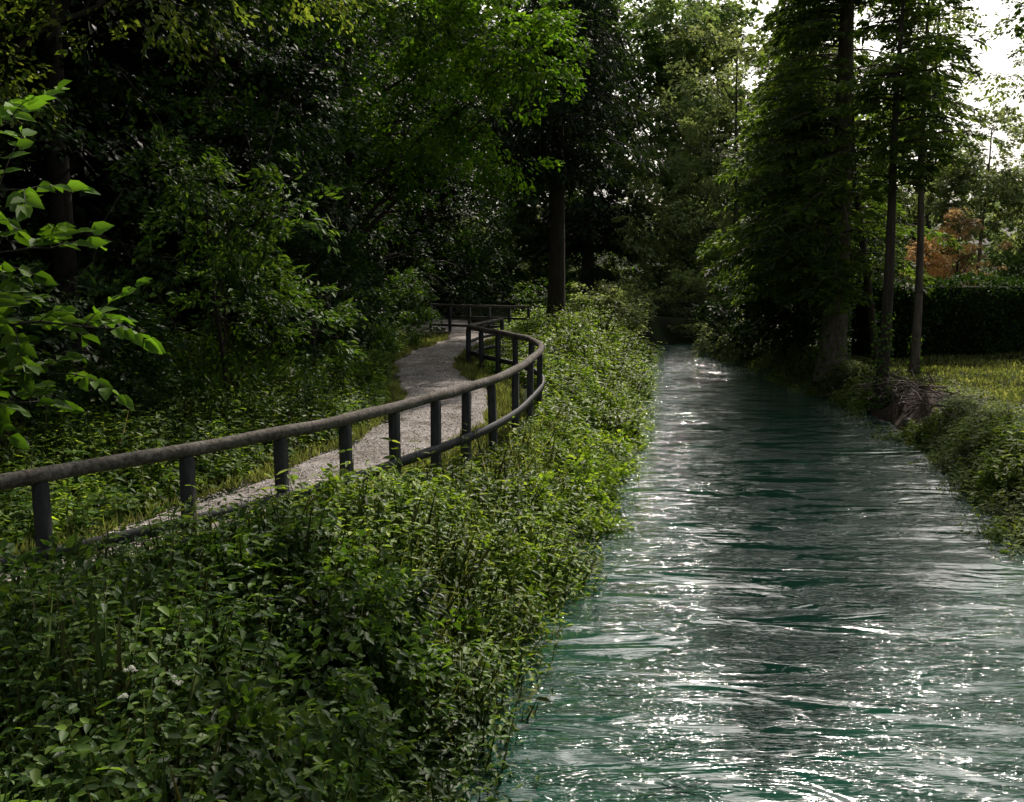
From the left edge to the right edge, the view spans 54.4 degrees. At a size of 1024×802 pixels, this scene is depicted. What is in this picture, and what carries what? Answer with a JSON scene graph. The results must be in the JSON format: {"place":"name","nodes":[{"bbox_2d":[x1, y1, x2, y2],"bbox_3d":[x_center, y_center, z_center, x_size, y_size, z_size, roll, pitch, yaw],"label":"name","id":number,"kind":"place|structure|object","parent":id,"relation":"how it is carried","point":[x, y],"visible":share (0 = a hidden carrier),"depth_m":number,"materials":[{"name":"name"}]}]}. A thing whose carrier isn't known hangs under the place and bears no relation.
{"place":"outdoors","nodes":[
{"label":"outdoors","id":0,"kind":"place"},
{"bbox_2d":[0,320,491,580],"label":"gravel path","id":1,"kind":"structure","parent":0,"point":[457,336],"depth_m":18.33,"materials":[{"name":"grey gravel"}]},
{"bbox_2d":[0,174,1023,801],"bbox_3d":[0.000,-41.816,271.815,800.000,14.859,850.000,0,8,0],"label":"ground","id":2,"kind":"structure","parent":0,"point":[662,334],"depth_m":29.43,"materials":[{"name":"soil"}]},
{"bbox_2d":[0,0,108,161],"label":"beech tree","id":3,"kind":"object","parent":2,"relation":"on","point":[46,124],"visible":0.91,"depth_m":15.51,"materials":[{"name":"green plant"}]},
{"bbox_2d":[0,79,165,448],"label":"walnut sapling tree","id":4,"kind":"object","parent":2,"relation":"on","point":[26,368],"visible":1,"depth_m":5.37,"materials":[{"name":"green plant"}]},
{"bbox_2d":[0,187,206,455],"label":"hazel shrub","id":5,"kind":"object","parent":2,"relation":"on","point":[29,308],"visible":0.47,"depth_m":14.53,"materials":[{"name":"green plant"}]},
{"bbox_2d":[0,0,303,361],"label":"beech tree","id":6,"kind":"object","parent":2,"relation":"on","point":[64,265],"visible":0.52,"depth_m":18.74,"materials":[{"name":"green plant"}]},
{"bbox_2d":[0,0,383,139],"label":"hornbeam tree","id":7,"kind":"object","parent":2,"relation":"on","point":[28,40],"visible":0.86,"depth_m":16.23,"materials":[{"name":"green plant"}]},
{"bbox_2d":[0,314,423,558],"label":"undergrowth nettles","id":8,"kind":"object","parent":2,"relation":"on","point":[153,477],"visible":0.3,"depth_m":14.51,"materials":[{"name":"green plant"}]},
{"bbox_2d":[0,313,424,551],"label":"undergrowth plants","id":9,"kind":"object","parent":2,"relation":"on","point":[120,488],"visible":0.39,"depth_m":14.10,"materials":[{"name":"green plant"}]},
{"bbox_2d":[100,72,368,411],"bbox_3d":[-4.722,-2.421,17.124,4.353,6.372,3.582,0,8,0],"label":"elder shrub","id":10,"kind":"object","parent":2,"relation":"on","point":[261,290],"visible":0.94,"depth_m":17.03,"materials":[{"name":"green plant"}]},
{"bbox_2d":[0,0,504,353],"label":"forest thicket","id":11,"kind":"object","parent":2,"relation":"on","point":[123,56],"visible":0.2,"depth_m":24.75,"materials":[{"name":"green plant"}]},
{"bbox_2d":[0,505,515,801],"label":"bramble bushes","id":12,"kind":"object","parent":2,"relation":"on","point":[355,683],"visible":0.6,"depth_m":7.43,"materials":[{"name":"green plant"}]},
{"bbox_2d":[0,332,526,590],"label":"path verge grass","id":13,"kind":"structure","parent":2,"relation":"on","point":[503,400],"depth_m":15.72,"materials":[{"name":"green plant"}]},
{"bbox_2d":[0,318,544,573],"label":"wooden railing fence","id":14,"kind":"object","parent":2,"relation":"on","point":[38,479],"visible":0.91,"depth_m":11.61,"materials":[{"name":"brown wood"}]},
{"bbox_2d":[136,0,418,352],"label":"beech tree","id":15,"kind":"object","parent":2,"relation":"on","point":[245,122],"visible":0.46,"depth_m":22.66,"materials":[{"name":"green plant"}]},
{"bbox_2d":[233,138,397,369],"bbox_3d":[-4.557,-3.190,24.816,3.889,5.861,8.573,0,8,0],"label":"hazel shrub","id":16,"kind":"object","parent":2,"relation":"on","point":[322,258],"visible":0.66,"depth_m":23.18,"materials":[{"name":"green plant"}]},
{"bbox_2d":[0,298,662,801],"bbox_3d":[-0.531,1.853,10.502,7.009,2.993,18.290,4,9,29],"label":"nettle bank plants","id":17,"kind":"object","parent":2,"relation":"on","point":[71,781],"visible":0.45,"depth_m":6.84,"materials":[{"name":"green plant"}]},
{"bbox_2d":[117,665,183,698],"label":"white wildflowers","id":18,"kind":"object","parent":17,"relation":"on","point":[123,695],"visible":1,"depth_m":5.62,"materials":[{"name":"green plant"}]},
{"bbox_2d":[250,0,435,326],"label":"beech tree","id":19,"kind":"object","parent":2,"relation":"on","point":[295,97],"visible":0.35,"depth_m":30.82,"materials":[{"name":"green plant"}]},
{"bbox_2d":[58,317,645,730],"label":"willowherb plants","id":20,"kind":"object","parent":2,"relation":"on","point":[456,583],"visible":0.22,"depth_m":11.84,"materials":[{"name":"green plant"}]},
{"bbox_2d":[78,416,629,732],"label":"sunny bank plants","id":21,"kind":"object","parent":2,"relation":"on","point":[425,542],"visible":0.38,"depth_m":11.18,"materials":[{"name":"green plant"}]},
{"bbox_2d":[343,259,445,357],"bbox_3d":[-4.153,-2.829,34.163,3.224,4.032,11.412,0,8,0],"label":"privet shrub","id":22,"kind":"object","parent":2,"relation":"on","point":[413,316],"visible":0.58,"depth_m":35.30,"materials":[{"name":"green plant"}]},
{"bbox_2d":[320,3,521,319],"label":"beech tree","id":23,"kind":"object","parent":2,"relation":"on","point":[420,243],"visible":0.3,"depth_m":44.87,"materials":[{"name":"green plant"}]},
{"bbox_2d":[299,0,595,335],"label":"maple tree","id":24,"kind":"object","parent":2,"relation":"on","point":[455,83],"visible":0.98,"depth_m":28.70,"materials":[{"name":"green plant"}]},
{"bbox_2d":[294,354,653,637],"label":"bindweed clumps","id":25,"kind":"object","parent":2,"relation":"on","point":[611,465],"visible":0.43,"depth_m":15.60,"materials":[{"name":"green plant"}]},
{"bbox_2d":[302,336,650,750],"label":"bank grass","id":26,"kind":"structure","parent":2,"relation":"on","point":[451,634],"depth_m":11.37,"materials":[{"name":"green plant"}]},
{"bbox_2d":[429,303,529,331],"bbox_3d":[-1.318,-2.806,39.616,4.530,2.055,0.156,4,9,26],"label":"wooden railing fence","id":27,"kind":"object","parent":2,"relation":"on","point":[469,317],"visible":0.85,"depth_m":39.62,"materials":[{"name":"brown wood"}]},
{"bbox_2d":[442,0,670,317],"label":"spruce tree","id":28,"kind":"object","parent":2,"relation":"on","point":[554,131],"visible":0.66,"depth_m":37.59,"materials":[{"name":"green plant"}]},
{"bbox_2d":[505,277,618,341],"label":"hazel shrub","id":29,"kind":"object","parent":2,"relation":"on","point":[537,298],"visible":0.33,"depth_m":43.37,"materials":[{"name":"green plant"}]},
{"bbox_2d":[473,293,665,469],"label":"riverbank plants","id":30,"kind":"object","parent":2,"relation":"on","point":[523,378],"visible":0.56,"depth_m":26.55,"materials":[{"name":"green plant"}]},
{"bbox_2d":[372,0,775,303],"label":"distant woodland","id":31,"kind":"object","parent":2,"relation":"on","point":[650,68],"visible":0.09,"depth_m":64.53,"materials":[{"name":"green plant"}]},
{"bbox_2d":[528,0,644,306],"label":"spruce tree","id":32,"kind":"object","parent":2,"relation":"on","point":[583,225],"visible":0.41,"depth_m":58.33,"materials":[{"name":"green plant"}]},
{"bbox_2d":[566,266,652,340],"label":"hazel shrub","id":33,"kind":"object","parent":2,"relation":"on","point":[607,299],"visible":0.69,"depth_m":42.05,"materials":[{"name":"green plant"}]},
{"bbox_2d":[353,0,937,301],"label":"distant forest","id":34,"kind":"object","parent":2,"relation":"on","point":[691,14],"visible":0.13,"depth_m":65.84,"materials":[{"name":"green plant"}]},
{"bbox_2d":[360,0,936,305],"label":"distant birch grove","id":35,"kind":"object","parent":2,"relation":"on","point":[653,274],"visible":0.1,"depth_m":65.06,"materials":[{"name":"green plant"}]},
{"bbox_2d":[587,246,748,340],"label":"willow shrub","id":36,"kind":"object","parent":2,"relation":"on","point":[674,308],"visible":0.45,"depth_m":51.61,"materials":[{"name":"green plant"}]},
{"bbox_2d":[611,23,761,306],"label":"birch tree","id":37,"kind":"object","parent":2,"relation":"on","point":[701,192],"visible":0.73,"depth_m":55.95,"materials":[{"name":"green plant"}]},
{"bbox_2d":[683,310,757,362],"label":"willow shrub","id":38,"kind":"object","parent":2,"relation":"on","point":[724,347],"visible":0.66,"depth_m":42.23,"materials":[{"name":"green plant"}]},
{"bbox_2d":[687,170,881,362],"bbox_3d":[11.474,-4.901,40.793,6.666,7.898,15.493,0,8,0],"label":"alder shrub","id":39,"kind":"object","parent":2,"relation":"on","point":[764,321],"visible":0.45,"depth_m":36.73,"materials":[{"name":"green plant"}]},
{"bbox_2d":[733,40,837,192],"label":"ash tree","id":40,"kind":"object","parent":2,"relation":"on","point":[747,93],"depth_m":61.63,"materials":[{"name":"green plant"}]},
{"bbox_2d":[695,0,913,336],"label":"larch tree","id":41,"kind":"object","parent":2,"relation":"on","point":[718,246],"visible":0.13,"depth_m":37.16,"materials":[{"name":"green plant"}]},
{"bbox_2d":[732,13,891,203],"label":"ash tree","id":42,"kind":"object","parent":2,"relation":"on","point":[742,76],"visible":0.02,"depth_m":63.86,"materials":[{"name":"green plant"}]},
{"bbox_2d":[698,0,966,381],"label":"dawn redwood tree","id":43,"kind":"object","parent":2,"relation":"on","point":[795,230],"visible":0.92,"depth_m":30.20,"materials":[{"name":"green plant"}]},
{"bbox_2d":[664,151,1023,285],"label":"distant tree line","id":44,"kind":"object","parent":2,"relation":"on","point":[1011,259],"visible":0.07,"depth_m":74.22,"materials":[{"name":"green plant"}]},
{"bbox_2d":[852,116,877,361],"bbox_3d":[11.101,-5.077,31.092,1.486,8.828,0.306,-1,8,-8],"label":"leaning tree trunk","id":45,"kind":"object","parent":2,"relation":"on","point":[870,309],"visible":0.44,"depth_m":31.26,"materials":[{"name":"brown plant"}]},
{"bbox_2d":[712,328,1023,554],"bbox_3d":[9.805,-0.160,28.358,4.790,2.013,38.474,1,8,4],"label":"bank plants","id":46,"kind":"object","parent":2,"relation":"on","point":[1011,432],"visible":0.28,"depth_m":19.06,"materials":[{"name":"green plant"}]},
{"bbox_2d":[811,258,924,408],"bbox_3d":[10.768,-2.175,29.286,2.409,4.079,5.897,0,8,0],"label":"ivy","id":47,"kind":"object","parent":2,"relation":"on","point":[869,403],"visible":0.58,"depth_m":27.10,"materials":[{"name":"green plant"}]},
{"bbox_2d":[717,331,1023,560],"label":"bank weeds","id":48,"kind":"object","parent":2,"relation":"on","point":[968,408],"visible":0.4,"depth_m":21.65,"materials":[{"name":"green plant"}]},
{"bbox_2d":[867,401,923,436],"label":"bank stones","id":49,"kind":"object","parent":2,"relation":"on","point":[905,419],"visible":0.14,"depth_m":24.44,"materials":[{"name":"grey stone"}]},
{"bbox_2d":[811,0,983,413],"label":"dawn redwood tree","id":50,"kind":"object","parent":2,"relation":"on","point":[900,86],"visible":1,"depth_m":25.69,"materials":[{"name":"green plant"}]},
{"bbox_2d":[834,19,976,264],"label":"ash tree","id":51,"kind":"object","parent":2,"relation":"on","point":[967,93],"visible":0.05,"depth_m":67.26,"materials":[{"name":"green plant"}]},
{"bbox_2d":[872,389,944,433],"bbox_3d":[10.152,0.497,25.137,2.286,1.543,4.958,0,8,0],"label":"bare soil patch","id":52,"kind":"object","parent":2,"relation":"on","point":[893,413],"visible":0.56,"depth_m":25.19,"materials":[{"name":"brown soil"}]},
{"bbox_2d":[803,349,1023,492],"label":"lawn grass","id":53,"kind":"structure","parent":2,"relation":"on","point":[953,368],"depth_m":28.92,"materials":[{"name":"green plant"}]},
{"bbox_2d":[856,368,993,418],"bbox_3d":[10.047,-0.307,24.387,2.880,0.912,5.432,0,8,0],"label":"brush pile","id":54,"kind":"object","parent":2,"relation":"on","point":[902,386],"visible":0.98,"depth_m":24.08,"materials":[{"name":"brown wood"}]},
{"bbox_2d":[859,0,1004,373],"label":"dawn redwood tree","id":55,"kind":"object","parent":2,"relation":"on","point":[918,296],"visible":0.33,"depth_m":27.77,"materials":[{"name":"green plant"}]},
{"bbox_2d":[847,270,1023,359],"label":"clipped hedge","id":56,"kind":"object","parent":2,"relation":"on","point":[971,319],"visible":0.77,"depth_m":33.28,"materials":[{"name":"plant"}]},
{"bbox_2d":[856,0,1015,279],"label":"ash tree","id":57,"kind":"object","parent":2,"relation":"on","point":[928,223],"visible":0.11,"depth_m":59.05,"materials":[{"name":"green plant"}]},
{"bbox_2d":[896,206,1014,285],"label":"japanese maple tree","id":58,"kind":"object","parent":2,"relation":"on","point":[943,270],"visible":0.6,"depth_m":44.27,"materials":[{"name":"orange plant"}]},
{"bbox_2d":[913,101,1023,285],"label":"willow tree","id":59,"kind":"object","parent":2,"relation":"on","point":[967,181],"visible":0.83,"depth_m":46.67,"materials":[{"name":"green plant"}]},
{"bbox_2d":[957,0,1023,181],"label":"ash tree","id":60,"kind":"object","parent":2,"relation":"on","point":[981,80],"visible":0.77,"depth_m":59.12,"materials":[{"name":"green plant"}]},
{"bbox_2d":[986,0,1023,40],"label":"ash tree","id":61,"kind":"object","parent":2,"relation":"on","point":[1021,20],"visible":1,"depth_m":25.09,"materials":[{"name":"green plant"}]},
{"bbox_2d":[997,47,1023,110],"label":"ash tree","id":62,"kind":"object","parent":2,"relation":"on","point":[1013,83],"visible":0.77,"depth_m":64.63,"materials":[{"name":"green plant"}]},
{"bbox_2d":[67,0,1023,261],"label":"sky","id":63,"kind":"structure","parent":0,"point":[997,57],"materials":[{"name":"white"}]},
{"bbox_2d":[416,342,1023,801],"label":"river water","id":64,"kind":"structure","parent":0,"point":[800,596],"depth_m":11.33,"materials":[{"name":"teal liquid"}]}
]}

